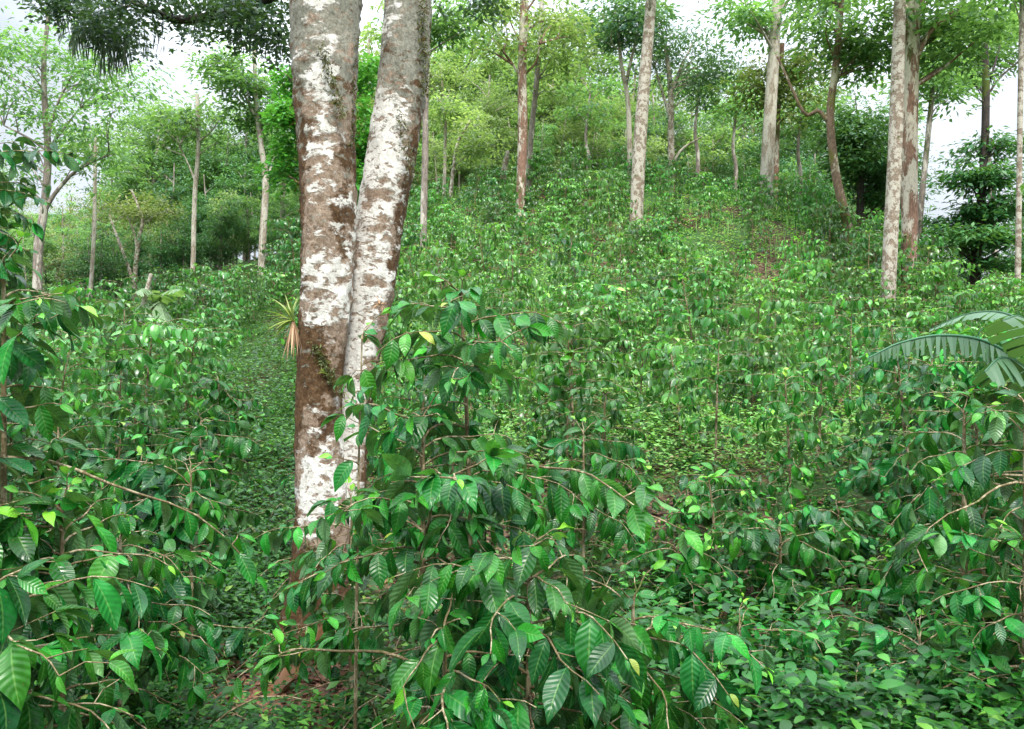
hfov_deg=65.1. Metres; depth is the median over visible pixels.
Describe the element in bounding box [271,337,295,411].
coffee bush
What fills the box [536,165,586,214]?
coffee bush
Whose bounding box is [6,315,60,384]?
coffee bush
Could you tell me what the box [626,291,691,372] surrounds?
coffee bush
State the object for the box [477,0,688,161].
forest tree
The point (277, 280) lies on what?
coffee bush
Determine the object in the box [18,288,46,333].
coffee bush
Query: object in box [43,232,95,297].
forest tree
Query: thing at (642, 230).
coffee bush
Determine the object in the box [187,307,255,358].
coffee bush
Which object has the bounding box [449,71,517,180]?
forest tree
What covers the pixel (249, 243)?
forest tree
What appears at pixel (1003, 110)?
sky
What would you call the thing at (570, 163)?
coffee bush
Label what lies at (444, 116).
pale tree
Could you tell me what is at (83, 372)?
coffee bush
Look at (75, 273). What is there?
forest tree
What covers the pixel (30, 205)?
forest tree
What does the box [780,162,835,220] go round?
forest tree
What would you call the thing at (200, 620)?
coffee bush
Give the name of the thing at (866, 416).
coffee bush
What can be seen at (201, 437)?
coffee bush
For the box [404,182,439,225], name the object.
coffee bush
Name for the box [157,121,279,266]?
forest tree
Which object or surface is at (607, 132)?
forest tree
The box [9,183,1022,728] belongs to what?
ground
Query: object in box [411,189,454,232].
coffee bush
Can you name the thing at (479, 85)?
forest tree
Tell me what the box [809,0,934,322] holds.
shade tree
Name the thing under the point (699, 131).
forest tree
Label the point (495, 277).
coffee bush
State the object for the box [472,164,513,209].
coffee bush
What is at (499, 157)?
forest tree
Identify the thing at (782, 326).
coffee bush
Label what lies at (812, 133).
forest tree
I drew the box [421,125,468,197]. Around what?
forest tree
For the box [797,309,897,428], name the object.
coffee bush
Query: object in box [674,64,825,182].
forest tree
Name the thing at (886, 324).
coffee bush
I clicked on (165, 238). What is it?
forest tree
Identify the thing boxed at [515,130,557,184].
forest tree
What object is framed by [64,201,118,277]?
forest tree
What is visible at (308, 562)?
coffee bush
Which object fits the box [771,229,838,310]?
coffee bush
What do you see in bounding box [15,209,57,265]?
forest tree
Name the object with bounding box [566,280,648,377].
coffee bush
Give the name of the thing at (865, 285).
coffee bush
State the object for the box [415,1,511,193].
forest tree
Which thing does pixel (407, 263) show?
coffee bush
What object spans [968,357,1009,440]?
coffee bush
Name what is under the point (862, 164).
dense tree
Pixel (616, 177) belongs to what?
coffee bush
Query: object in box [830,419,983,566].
coffee bush
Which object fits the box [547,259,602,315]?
coffee bush
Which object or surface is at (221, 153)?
forest tree
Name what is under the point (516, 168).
coffee bush
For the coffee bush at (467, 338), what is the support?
on the ground at (773, 259)
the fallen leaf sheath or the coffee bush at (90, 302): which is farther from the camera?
the coffee bush at (90, 302)
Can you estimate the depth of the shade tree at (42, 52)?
18.94 m
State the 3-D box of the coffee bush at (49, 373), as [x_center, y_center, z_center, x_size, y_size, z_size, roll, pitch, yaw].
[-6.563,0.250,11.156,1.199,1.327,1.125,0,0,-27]
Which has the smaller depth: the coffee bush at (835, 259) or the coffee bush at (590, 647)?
the coffee bush at (590, 647)
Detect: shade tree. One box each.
[0,3,189,291]
[441,0,604,220]
[607,0,656,229]
[607,0,759,191]
[695,0,855,217]
[706,40,841,212]
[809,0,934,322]
[838,0,1018,294]
[872,44,1005,267]
[919,0,1018,281]
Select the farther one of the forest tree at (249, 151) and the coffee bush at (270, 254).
the forest tree at (249, 151)
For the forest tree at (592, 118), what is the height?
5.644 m
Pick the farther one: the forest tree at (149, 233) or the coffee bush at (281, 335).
the forest tree at (149, 233)
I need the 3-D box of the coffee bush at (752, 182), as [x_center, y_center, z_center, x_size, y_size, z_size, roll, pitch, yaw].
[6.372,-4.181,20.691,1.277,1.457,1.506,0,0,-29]
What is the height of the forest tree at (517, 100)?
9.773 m
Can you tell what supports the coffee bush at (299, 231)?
on the ground at (773, 259)
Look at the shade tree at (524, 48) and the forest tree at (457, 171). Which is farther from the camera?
the forest tree at (457, 171)
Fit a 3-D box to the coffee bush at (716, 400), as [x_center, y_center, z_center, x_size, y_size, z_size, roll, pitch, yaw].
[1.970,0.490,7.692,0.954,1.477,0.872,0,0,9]
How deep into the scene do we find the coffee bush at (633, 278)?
13.24 m
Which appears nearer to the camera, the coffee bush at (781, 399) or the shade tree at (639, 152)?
the coffee bush at (781, 399)
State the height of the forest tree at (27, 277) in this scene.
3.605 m
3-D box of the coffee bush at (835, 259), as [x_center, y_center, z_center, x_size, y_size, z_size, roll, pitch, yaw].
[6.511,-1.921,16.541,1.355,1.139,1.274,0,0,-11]
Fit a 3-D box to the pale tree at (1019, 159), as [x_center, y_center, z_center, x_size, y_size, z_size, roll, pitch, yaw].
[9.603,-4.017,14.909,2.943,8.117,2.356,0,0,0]
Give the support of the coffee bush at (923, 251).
on the ground at (773, 259)
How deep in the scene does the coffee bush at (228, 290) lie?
21.10 m
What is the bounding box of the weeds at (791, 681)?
[608,509,1023,728]
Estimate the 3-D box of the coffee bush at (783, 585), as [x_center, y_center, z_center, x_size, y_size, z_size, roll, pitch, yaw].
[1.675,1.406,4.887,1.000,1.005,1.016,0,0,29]
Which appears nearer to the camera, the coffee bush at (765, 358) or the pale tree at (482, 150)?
the coffee bush at (765, 358)
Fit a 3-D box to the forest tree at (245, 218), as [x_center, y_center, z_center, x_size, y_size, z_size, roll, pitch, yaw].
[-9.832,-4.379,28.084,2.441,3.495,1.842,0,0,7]
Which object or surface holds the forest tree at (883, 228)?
on the ground at (773, 259)
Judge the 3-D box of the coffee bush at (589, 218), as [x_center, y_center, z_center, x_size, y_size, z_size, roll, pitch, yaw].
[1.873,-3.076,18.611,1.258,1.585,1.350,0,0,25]
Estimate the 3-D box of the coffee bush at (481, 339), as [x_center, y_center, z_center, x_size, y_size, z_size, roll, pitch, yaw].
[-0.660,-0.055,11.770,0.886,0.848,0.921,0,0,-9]
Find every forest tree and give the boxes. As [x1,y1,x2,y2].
[0,165,35,219]
[0,189,38,231]
[0,197,53,239]
[0,205,31,282]
[0,227,56,292]
[0,230,32,285]
[6,229,45,284]
[7,213,64,259]
[12,214,57,286]
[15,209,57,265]
[21,233,76,291]
[34,179,104,279]
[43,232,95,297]
[45,192,87,284]
[47,221,99,281]
[48,206,98,277]
[59,227,120,298]
[64,181,125,253]
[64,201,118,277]
[72,160,142,268]
[73,230,130,304]
[77,116,206,268]
[81,170,121,269]
[84,130,188,275]
[84,202,136,264]
[86,94,224,276]
[90,216,132,298]
[97,111,191,270]
[108,214,144,283]
[113,220,162,286]
[114,172,152,270]
[122,214,160,268]
[123,201,172,264]
[127,219,186,295]
[132,100,242,254]
[132,168,191,244]
[134,112,242,265]
[135,120,252,259]
[136,150,210,257]
[142,220,185,285]
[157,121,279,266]
[157,210,210,282]
[157,212,188,255]
[157,215,199,285]
[171,188,215,263]
[172,120,234,265]
[175,163,237,271]
[187,100,292,260]
[188,138,249,265]
[192,110,242,266]
[196,195,251,279]
[197,190,259,265]
[199,192,244,276]
[205,189,247,268]
[209,148,278,261]
[218,132,270,239]
[223,182,274,267]
[227,108,289,198]
[233,183,272,260]
[240,187,278,240]
[249,135,295,248]
[249,180,299,264]
[249,189,279,248]
[259,183,299,232]
[267,190,297,234]
[273,184,300,236]
[288,17,449,195]
[290,195,299,236]
[356,104,371,135]
[358,0,492,104]
[407,88,457,209]
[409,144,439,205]
[414,49,496,195]
[414,121,449,200]
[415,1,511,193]
[417,125,453,188]
[418,44,492,180]
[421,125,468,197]
[433,132,484,193]
[434,119,489,195]
[437,117,473,193]
[439,40,516,192]
[445,18,562,103]
[447,15,555,170]
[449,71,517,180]
[451,110,503,181]
[454,1,620,174]
[470,58,555,174]
[472,124,512,175]
[473,112,512,180]
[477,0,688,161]
[486,108,540,182]
[488,49,656,111]
[499,58,604,176]
[515,67,630,146]
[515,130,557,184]
[529,104,557,170]
[539,131,591,170]
[543,114,590,170]
[549,99,609,160]
[565,74,648,166]
[577,128,616,178]
[578,55,707,158]
[580,91,664,168]
[581,121,614,181]
[594,100,666,177]
[603,122,656,180]
[609,82,694,168]
[646,134,667,182]
[649,125,727,178]
[657,95,745,165]
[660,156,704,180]
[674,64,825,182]
[674,101,761,182]
[675,123,759,198]
[677,148,711,192]
[678,72,825,161]
[687,157,730,190]
[693,105,788,182]
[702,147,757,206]
[720,150,755,199]
[725,73,931,213]
[731,102,817,213]
[746,87,865,186]
[749,89,856,197]
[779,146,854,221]
[779,154,815,218]
[780,131,854,218]
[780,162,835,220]
[802,84,957,249]
[804,102,924,223]
[809,95,928,231]
[845,192,880,241]
[850,195,942,262]
[922,199,963,274]
[944,219,1006,291]
[986,187,1023,285]
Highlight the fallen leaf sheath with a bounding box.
[267,624,322,697]
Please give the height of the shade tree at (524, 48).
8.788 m
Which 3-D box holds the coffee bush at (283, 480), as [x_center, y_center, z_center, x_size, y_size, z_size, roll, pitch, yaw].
[-1.222,0.901,5.763,1.297,1.538,1.134,0,0,8]
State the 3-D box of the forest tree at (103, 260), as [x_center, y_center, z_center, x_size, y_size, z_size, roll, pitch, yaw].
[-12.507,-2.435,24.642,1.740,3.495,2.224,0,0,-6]
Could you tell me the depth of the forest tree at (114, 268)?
26.02 m
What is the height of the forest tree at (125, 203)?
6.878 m
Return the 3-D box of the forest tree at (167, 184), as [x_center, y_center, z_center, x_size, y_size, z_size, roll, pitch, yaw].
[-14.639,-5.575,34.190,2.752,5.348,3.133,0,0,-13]
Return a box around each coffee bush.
[0,130,83,389]
[0,229,266,723]
[0,382,95,490]
[0,384,44,475]
[0,387,85,510]
[0,466,181,728]
[0,554,171,728]
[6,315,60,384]
[7,411,174,577]
[12,327,122,438]
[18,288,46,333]
[27,317,73,363]
[30,445,234,620]
[31,335,76,391]
[35,329,82,381]
[44,510,231,728]
[47,282,128,365]
[48,350,117,415]
[51,283,99,299]
[55,277,103,300]
[62,291,177,411]
[64,312,136,375]
[65,353,175,478]
[66,328,116,388]
[66,419,167,495]
[68,311,215,450]
[78,446,290,676]
[80,392,196,497]
[90,309,130,349]
[94,272,145,335]
[114,317,199,401]
[115,301,168,322]
[127,318,262,432]
[129,276,172,311]
[131,401,276,580]
[139,267,185,313]
[156,371,273,446]
[158,263,219,321]
[158,281,208,345]
[167,270,219,318]
[169,282,233,324]
[177,316,227,365]
[183,277,227,311]
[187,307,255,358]
[191,270,259,345]
[206,263,267,312]
[218,271,253,302]
[226,385,648,728]
[229,267,277,327]
[242,270,296,316]
[246,476,438,728]
[250,390,435,548]
[251,238,300,288]
[255,242,291,283]
[257,216,301,292]
[271,294,299,351]
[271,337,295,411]
[280,269,703,728]
[284,289,299,363]
[286,266,300,316]
[291,220,301,257]
[318,307,391,728]
[367,364,481,541]
[370,365,417,457]
[371,592,572,728]
[379,303,412,369]
[380,368,442,429]
[382,284,440,368]
[382,522,649,728]
[387,325,508,490]
[394,275,419,335]
[396,221,441,279]
[397,245,441,301]
[399,245,477,334]
[401,198,419,245]
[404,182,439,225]
[404,326,470,409]
[406,240,475,322]
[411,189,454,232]
[422,360,515,461]
[423,261,471,296]
[425,210,472,258]
[427,181,454,210]
[427,204,467,241]
[433,174,456,198]
[450,173,491,218]
[450,223,514,301]
[452,224,488,267]
[452,307,524,415]
[458,372,534,435]
[460,333,489,363]
[464,164,491,190]
[467,219,520,287]
[469,183,516,227]
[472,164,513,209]
[472,272,530,314]
[473,177,526,234]
[474,171,498,195]
[474,200,528,254]
[475,286,526,364]
[480,242,556,323]
[487,296,550,380]
[501,208,558,268]
[501,318,645,464]
[504,302,641,419]
[505,185,543,220]
[506,152,541,185]
[508,147,564,198]
[508,342,637,479]
[509,177,535,200]
[509,456,613,575]
[511,416,664,610]
[522,560,774,728]
[528,224,600,308]
[532,205,580,248]
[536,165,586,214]
[536,282,612,340]
[538,173,588,232]
[541,385,663,547]
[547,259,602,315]
[552,165,583,201]
[553,138,595,190]
[553,237,604,279]
[558,156,586,181]
[563,198,613,259]
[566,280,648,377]
[567,146,597,182]
[569,168,629,224]
[579,178,636,236]
[580,299,656,386]
[590,233,655,295]
[592,256,668,343]
[594,141,626,180]
[598,145,632,180]
[598,171,630,201]
[599,333,678,441]
[601,524,767,623]
[604,216,670,278]
[612,331,730,437]
[616,152,654,189]
[621,342,734,465]
[624,159,667,191]
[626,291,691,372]
[632,215,684,264]
[632,265,751,392]
[633,261,702,328]
[643,335,710,407]
[644,164,684,219]
[644,235,725,304]
[646,469,801,618]
[654,151,699,194]
[655,159,691,202]
[655,598,841,720]
[656,196,695,234]
[660,462,786,547]
[663,256,748,328]
[667,339,768,491]
[684,172,729,205]
[688,183,731,233]
[688,294,811,407]
[689,287,746,364]
[690,293,759,366]
[698,512,875,631]
[701,155,737,203]
[703,332,807,442]
[714,176,742,201]
[715,178,742,204]
[716,243,761,305]
[729,210,773,261]
[732,185,775,224]
[732,273,819,360]
[734,368,857,523]
[735,174,791,223]
[739,308,812,388]
[740,164,789,215]
[752,362,838,458]
[758,354,883,488]
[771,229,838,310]
[771,259,837,328]
[773,172,803,223]
[774,495,942,605]
[776,293,878,413]
[779,181,838,238]
[779,197,796,214]
[782,294,849,371]
[783,387,1022,652]
[789,172,841,237]
[793,257,881,347]
[796,199,866,263]
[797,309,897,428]
[803,243,859,294]
[811,604,1023,728]
[814,184,836,231]
[816,266,911,335]
[825,545,1000,653]
[828,350,982,536]
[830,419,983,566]
[836,214,880,263]
[837,227,907,306]
[844,324,906,395]
[844,354,947,462]
[845,320,950,443]
[847,233,921,288]
[851,329,971,409]
[854,518,1023,727]
[855,374,1022,650]
[856,208,900,249]
[862,318,914,348]
[863,296,947,342]
[871,236,900,268]
[881,381,1023,685]
[885,307,980,376]
[887,257,990,331]
[896,241,960,318]
[898,328,1023,558]
[916,260,966,295]
[917,232,956,276]
[926,289,991,362]
[938,363,999,411]
[952,326,1006,389]
[957,275,1023,337]
[957,353,1020,415]
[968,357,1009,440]
[970,273,1023,310]
[976,268,1012,291]
[980,269,1013,308]
[980,285,1023,327]
[987,297,1023,357]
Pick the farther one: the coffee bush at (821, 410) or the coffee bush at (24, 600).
the coffee bush at (821, 410)
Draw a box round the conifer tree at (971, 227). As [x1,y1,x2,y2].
[917,41,1023,292]
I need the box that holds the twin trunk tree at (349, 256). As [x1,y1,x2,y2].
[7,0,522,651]
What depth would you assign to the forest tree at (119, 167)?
51.71 m
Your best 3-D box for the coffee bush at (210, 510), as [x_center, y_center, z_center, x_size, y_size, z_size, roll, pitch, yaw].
[-1.669,1.104,3.964,0.925,1.418,0.920,0,0,-44]
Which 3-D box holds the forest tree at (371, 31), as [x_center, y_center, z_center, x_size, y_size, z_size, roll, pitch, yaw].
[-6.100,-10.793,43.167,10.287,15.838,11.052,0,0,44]
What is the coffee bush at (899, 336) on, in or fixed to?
on the ground at (773, 259)
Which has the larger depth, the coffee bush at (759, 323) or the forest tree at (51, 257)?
the forest tree at (51, 257)
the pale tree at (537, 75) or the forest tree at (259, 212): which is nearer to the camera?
the pale tree at (537, 75)
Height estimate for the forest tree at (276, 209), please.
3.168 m
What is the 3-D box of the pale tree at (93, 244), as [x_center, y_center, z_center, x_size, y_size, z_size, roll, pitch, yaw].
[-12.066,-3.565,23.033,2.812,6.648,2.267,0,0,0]
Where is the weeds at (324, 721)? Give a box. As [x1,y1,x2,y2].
[302,421,1019,728]
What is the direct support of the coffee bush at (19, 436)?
on the ground at (773, 259)
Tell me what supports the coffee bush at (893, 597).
on the ground at (773, 259)
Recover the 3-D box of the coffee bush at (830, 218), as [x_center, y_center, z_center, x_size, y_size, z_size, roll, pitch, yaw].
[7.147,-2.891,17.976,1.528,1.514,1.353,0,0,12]
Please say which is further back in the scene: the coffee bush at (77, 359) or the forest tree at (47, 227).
the forest tree at (47, 227)
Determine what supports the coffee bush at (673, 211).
on the ground at (773, 259)
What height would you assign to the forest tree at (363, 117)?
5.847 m
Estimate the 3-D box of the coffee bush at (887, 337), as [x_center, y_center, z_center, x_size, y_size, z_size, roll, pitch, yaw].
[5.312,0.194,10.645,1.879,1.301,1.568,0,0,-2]
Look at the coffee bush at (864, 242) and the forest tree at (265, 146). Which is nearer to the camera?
the coffee bush at (864, 242)
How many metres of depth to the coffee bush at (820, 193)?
19.19 m
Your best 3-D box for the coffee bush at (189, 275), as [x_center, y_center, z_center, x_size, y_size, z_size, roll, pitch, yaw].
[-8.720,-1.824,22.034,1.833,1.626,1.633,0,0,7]
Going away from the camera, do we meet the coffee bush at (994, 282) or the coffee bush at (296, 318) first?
the coffee bush at (296, 318)
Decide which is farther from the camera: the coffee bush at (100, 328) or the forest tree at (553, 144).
the forest tree at (553, 144)
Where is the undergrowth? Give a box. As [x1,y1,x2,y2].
[368,169,1019,487]
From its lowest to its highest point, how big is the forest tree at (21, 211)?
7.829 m
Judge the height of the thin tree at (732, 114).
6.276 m
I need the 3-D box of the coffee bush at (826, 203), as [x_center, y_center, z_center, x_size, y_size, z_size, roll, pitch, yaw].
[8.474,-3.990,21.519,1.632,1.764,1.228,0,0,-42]
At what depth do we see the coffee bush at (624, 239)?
16.00 m
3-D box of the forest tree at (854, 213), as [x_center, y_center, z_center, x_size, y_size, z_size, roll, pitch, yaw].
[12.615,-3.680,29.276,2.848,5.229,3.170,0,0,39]
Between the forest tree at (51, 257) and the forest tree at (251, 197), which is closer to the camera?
the forest tree at (51, 257)
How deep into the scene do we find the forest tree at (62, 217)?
30.93 m
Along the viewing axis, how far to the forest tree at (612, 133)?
32.04 m
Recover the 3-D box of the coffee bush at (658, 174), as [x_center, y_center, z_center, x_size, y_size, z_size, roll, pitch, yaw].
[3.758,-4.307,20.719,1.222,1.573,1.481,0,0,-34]
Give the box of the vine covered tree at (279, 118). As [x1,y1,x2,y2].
[253,50,379,200]
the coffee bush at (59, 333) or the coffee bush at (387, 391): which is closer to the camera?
the coffee bush at (387, 391)
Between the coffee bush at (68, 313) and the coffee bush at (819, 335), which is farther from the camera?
the coffee bush at (819, 335)
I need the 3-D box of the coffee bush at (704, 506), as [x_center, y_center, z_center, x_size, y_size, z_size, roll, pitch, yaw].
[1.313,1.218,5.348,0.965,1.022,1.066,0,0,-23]
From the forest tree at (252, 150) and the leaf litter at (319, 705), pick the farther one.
the forest tree at (252, 150)
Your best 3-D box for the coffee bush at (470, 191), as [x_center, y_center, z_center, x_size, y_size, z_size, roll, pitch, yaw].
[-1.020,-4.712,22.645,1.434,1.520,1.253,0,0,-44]
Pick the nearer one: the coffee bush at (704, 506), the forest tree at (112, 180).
the coffee bush at (704, 506)
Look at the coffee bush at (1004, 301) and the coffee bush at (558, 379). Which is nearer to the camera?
the coffee bush at (558, 379)
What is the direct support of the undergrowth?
on the ground at (773, 259)
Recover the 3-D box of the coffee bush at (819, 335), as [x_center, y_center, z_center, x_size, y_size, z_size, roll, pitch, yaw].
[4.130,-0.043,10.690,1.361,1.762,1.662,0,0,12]
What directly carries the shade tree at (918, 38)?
on the ground at (773, 259)
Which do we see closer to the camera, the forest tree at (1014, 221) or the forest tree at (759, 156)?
the forest tree at (1014, 221)
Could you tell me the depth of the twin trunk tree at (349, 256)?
4.51 m
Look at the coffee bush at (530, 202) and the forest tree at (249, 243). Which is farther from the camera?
the forest tree at (249, 243)
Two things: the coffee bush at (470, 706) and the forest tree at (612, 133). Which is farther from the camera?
the forest tree at (612, 133)
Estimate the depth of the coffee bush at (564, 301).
13.29 m
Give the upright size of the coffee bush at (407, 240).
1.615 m
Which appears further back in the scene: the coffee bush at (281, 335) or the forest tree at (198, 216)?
the forest tree at (198, 216)
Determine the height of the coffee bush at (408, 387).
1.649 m
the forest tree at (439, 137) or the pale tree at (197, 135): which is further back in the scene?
the forest tree at (439, 137)
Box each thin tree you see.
[552,62,636,176]
[650,63,732,183]
[699,67,763,200]
[759,81,851,222]
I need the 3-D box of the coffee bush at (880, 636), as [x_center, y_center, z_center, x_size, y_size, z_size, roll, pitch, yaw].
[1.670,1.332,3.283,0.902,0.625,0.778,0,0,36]
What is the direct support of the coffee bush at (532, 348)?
on the ground at (773, 259)
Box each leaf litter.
[163,609,349,728]
[170,541,1017,728]
[366,226,939,556]
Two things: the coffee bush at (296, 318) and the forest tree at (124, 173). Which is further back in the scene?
the forest tree at (124, 173)
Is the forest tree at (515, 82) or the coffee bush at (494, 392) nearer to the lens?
the coffee bush at (494, 392)
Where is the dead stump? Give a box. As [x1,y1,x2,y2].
[135,273,152,321]
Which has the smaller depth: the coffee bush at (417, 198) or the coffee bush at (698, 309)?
the coffee bush at (698, 309)
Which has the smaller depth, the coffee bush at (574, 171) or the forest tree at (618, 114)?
the coffee bush at (574, 171)
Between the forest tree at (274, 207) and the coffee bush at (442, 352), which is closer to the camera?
the coffee bush at (442, 352)
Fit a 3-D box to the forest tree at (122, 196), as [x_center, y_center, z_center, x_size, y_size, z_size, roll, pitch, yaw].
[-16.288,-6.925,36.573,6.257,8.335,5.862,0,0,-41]
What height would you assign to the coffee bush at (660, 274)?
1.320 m
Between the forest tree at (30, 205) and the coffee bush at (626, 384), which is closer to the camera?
the coffee bush at (626, 384)
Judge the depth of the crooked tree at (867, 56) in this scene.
17.98 m
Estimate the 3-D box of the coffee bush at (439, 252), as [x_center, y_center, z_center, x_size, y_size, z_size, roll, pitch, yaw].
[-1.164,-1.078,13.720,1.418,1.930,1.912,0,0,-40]
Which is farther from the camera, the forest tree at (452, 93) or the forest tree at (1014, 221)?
the forest tree at (452, 93)
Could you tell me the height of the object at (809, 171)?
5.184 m
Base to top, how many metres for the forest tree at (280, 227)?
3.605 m
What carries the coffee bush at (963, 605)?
on the ground at (773, 259)
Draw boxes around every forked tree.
[47,181,191,301]
[551,0,685,185]
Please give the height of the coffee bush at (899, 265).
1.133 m
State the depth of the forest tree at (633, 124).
31.60 m
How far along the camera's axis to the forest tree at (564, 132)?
29.50 m
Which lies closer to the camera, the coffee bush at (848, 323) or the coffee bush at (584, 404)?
the coffee bush at (584, 404)
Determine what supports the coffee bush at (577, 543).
on the ground at (773, 259)
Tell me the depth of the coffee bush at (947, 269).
17.92 m
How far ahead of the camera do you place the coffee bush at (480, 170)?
26.67 m
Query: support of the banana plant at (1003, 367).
on the ground at (773, 259)
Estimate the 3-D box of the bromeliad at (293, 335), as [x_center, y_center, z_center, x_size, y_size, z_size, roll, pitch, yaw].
[-1.223,-0.211,4.336,0.237,0.403,0.226,0,0,0]
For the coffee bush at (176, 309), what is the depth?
17.25 m
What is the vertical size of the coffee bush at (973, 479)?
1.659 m
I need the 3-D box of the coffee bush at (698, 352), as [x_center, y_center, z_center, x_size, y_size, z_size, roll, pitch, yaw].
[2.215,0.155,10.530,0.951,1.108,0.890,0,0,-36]
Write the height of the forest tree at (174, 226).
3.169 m
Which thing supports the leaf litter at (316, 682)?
on the ground at (773, 259)
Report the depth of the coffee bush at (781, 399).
8.53 m
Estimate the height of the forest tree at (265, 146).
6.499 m
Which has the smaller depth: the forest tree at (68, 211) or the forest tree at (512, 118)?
the forest tree at (512, 118)
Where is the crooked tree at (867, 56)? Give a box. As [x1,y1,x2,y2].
[772,0,924,262]
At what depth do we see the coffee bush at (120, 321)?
20.32 m
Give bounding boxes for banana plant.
[128,288,185,328]
[869,183,1023,402]
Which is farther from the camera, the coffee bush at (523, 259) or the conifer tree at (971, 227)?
the conifer tree at (971, 227)
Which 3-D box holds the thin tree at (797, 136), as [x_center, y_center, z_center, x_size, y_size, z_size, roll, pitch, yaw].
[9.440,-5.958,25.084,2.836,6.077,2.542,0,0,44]
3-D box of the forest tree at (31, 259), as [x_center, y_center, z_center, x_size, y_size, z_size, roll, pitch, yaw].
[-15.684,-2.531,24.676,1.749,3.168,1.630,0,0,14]
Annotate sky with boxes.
[0,0,1023,285]
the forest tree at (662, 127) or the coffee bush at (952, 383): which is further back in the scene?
the forest tree at (662, 127)
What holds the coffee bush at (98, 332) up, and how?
on the ground at (773, 259)
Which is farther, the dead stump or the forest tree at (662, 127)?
the forest tree at (662, 127)
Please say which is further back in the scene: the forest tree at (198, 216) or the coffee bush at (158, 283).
the forest tree at (198, 216)
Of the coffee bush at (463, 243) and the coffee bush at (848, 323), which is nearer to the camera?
the coffee bush at (848, 323)
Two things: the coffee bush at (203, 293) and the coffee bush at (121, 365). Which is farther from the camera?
the coffee bush at (203, 293)
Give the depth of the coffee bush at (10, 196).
4.97 m
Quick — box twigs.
[13,403,1021,728]
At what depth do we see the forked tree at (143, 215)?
24.99 m
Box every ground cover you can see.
[7,452,322,728]
[24,251,300,467]
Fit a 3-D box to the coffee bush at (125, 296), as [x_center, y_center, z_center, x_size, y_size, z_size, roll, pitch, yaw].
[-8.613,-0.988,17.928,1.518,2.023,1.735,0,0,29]
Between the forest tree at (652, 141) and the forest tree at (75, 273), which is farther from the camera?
the forest tree at (652, 141)
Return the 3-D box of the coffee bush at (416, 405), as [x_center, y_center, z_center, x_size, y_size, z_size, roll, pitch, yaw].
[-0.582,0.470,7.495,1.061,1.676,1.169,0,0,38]
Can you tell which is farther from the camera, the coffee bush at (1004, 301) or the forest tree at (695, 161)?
the forest tree at (695, 161)
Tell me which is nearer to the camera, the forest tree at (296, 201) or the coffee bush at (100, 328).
the coffee bush at (100, 328)
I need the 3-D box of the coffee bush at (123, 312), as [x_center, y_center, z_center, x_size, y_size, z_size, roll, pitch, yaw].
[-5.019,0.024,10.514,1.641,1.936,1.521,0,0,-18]
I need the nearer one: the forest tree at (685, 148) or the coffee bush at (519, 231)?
the coffee bush at (519, 231)
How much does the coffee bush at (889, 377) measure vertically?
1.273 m
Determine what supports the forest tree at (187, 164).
on the ground at (773, 259)
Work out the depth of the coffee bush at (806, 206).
20.37 m
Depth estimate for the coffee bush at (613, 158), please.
26.51 m
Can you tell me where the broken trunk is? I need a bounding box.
[500,150,509,184]
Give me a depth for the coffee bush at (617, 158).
25.10 m
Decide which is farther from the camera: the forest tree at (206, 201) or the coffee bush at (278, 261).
the forest tree at (206, 201)
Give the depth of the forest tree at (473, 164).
27.96 m
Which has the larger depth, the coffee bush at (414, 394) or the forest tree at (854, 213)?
the forest tree at (854, 213)
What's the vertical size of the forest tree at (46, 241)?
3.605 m
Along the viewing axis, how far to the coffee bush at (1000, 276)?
19.18 m
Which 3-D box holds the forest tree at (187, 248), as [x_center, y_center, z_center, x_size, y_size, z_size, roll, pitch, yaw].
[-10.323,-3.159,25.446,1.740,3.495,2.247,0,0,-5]
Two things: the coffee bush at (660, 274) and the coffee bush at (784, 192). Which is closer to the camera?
the coffee bush at (660, 274)
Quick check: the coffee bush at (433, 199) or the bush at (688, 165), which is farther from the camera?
the bush at (688, 165)
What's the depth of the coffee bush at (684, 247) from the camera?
15.71 m
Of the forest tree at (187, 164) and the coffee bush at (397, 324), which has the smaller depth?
the coffee bush at (397, 324)
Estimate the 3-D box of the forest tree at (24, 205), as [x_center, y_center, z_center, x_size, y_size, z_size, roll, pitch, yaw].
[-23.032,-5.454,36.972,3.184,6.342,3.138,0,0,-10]
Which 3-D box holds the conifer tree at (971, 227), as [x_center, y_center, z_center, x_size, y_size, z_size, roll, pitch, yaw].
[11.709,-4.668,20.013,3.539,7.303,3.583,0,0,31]
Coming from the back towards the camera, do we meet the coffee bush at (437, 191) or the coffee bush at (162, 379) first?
the coffee bush at (437, 191)
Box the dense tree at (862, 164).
[801,77,934,229]
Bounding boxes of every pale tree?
[51,125,137,297]
[126,92,264,271]
[180,30,292,279]
[239,133,299,260]
[370,0,498,248]
[420,82,486,201]
[428,109,517,206]
[485,0,609,193]
[936,0,1023,292]
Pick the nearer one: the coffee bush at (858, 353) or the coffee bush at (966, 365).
the coffee bush at (966, 365)
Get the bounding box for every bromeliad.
[264,295,303,359]
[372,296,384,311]
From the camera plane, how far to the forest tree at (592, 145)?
30.31 m
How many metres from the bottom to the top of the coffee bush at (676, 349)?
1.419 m
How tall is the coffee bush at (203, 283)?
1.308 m

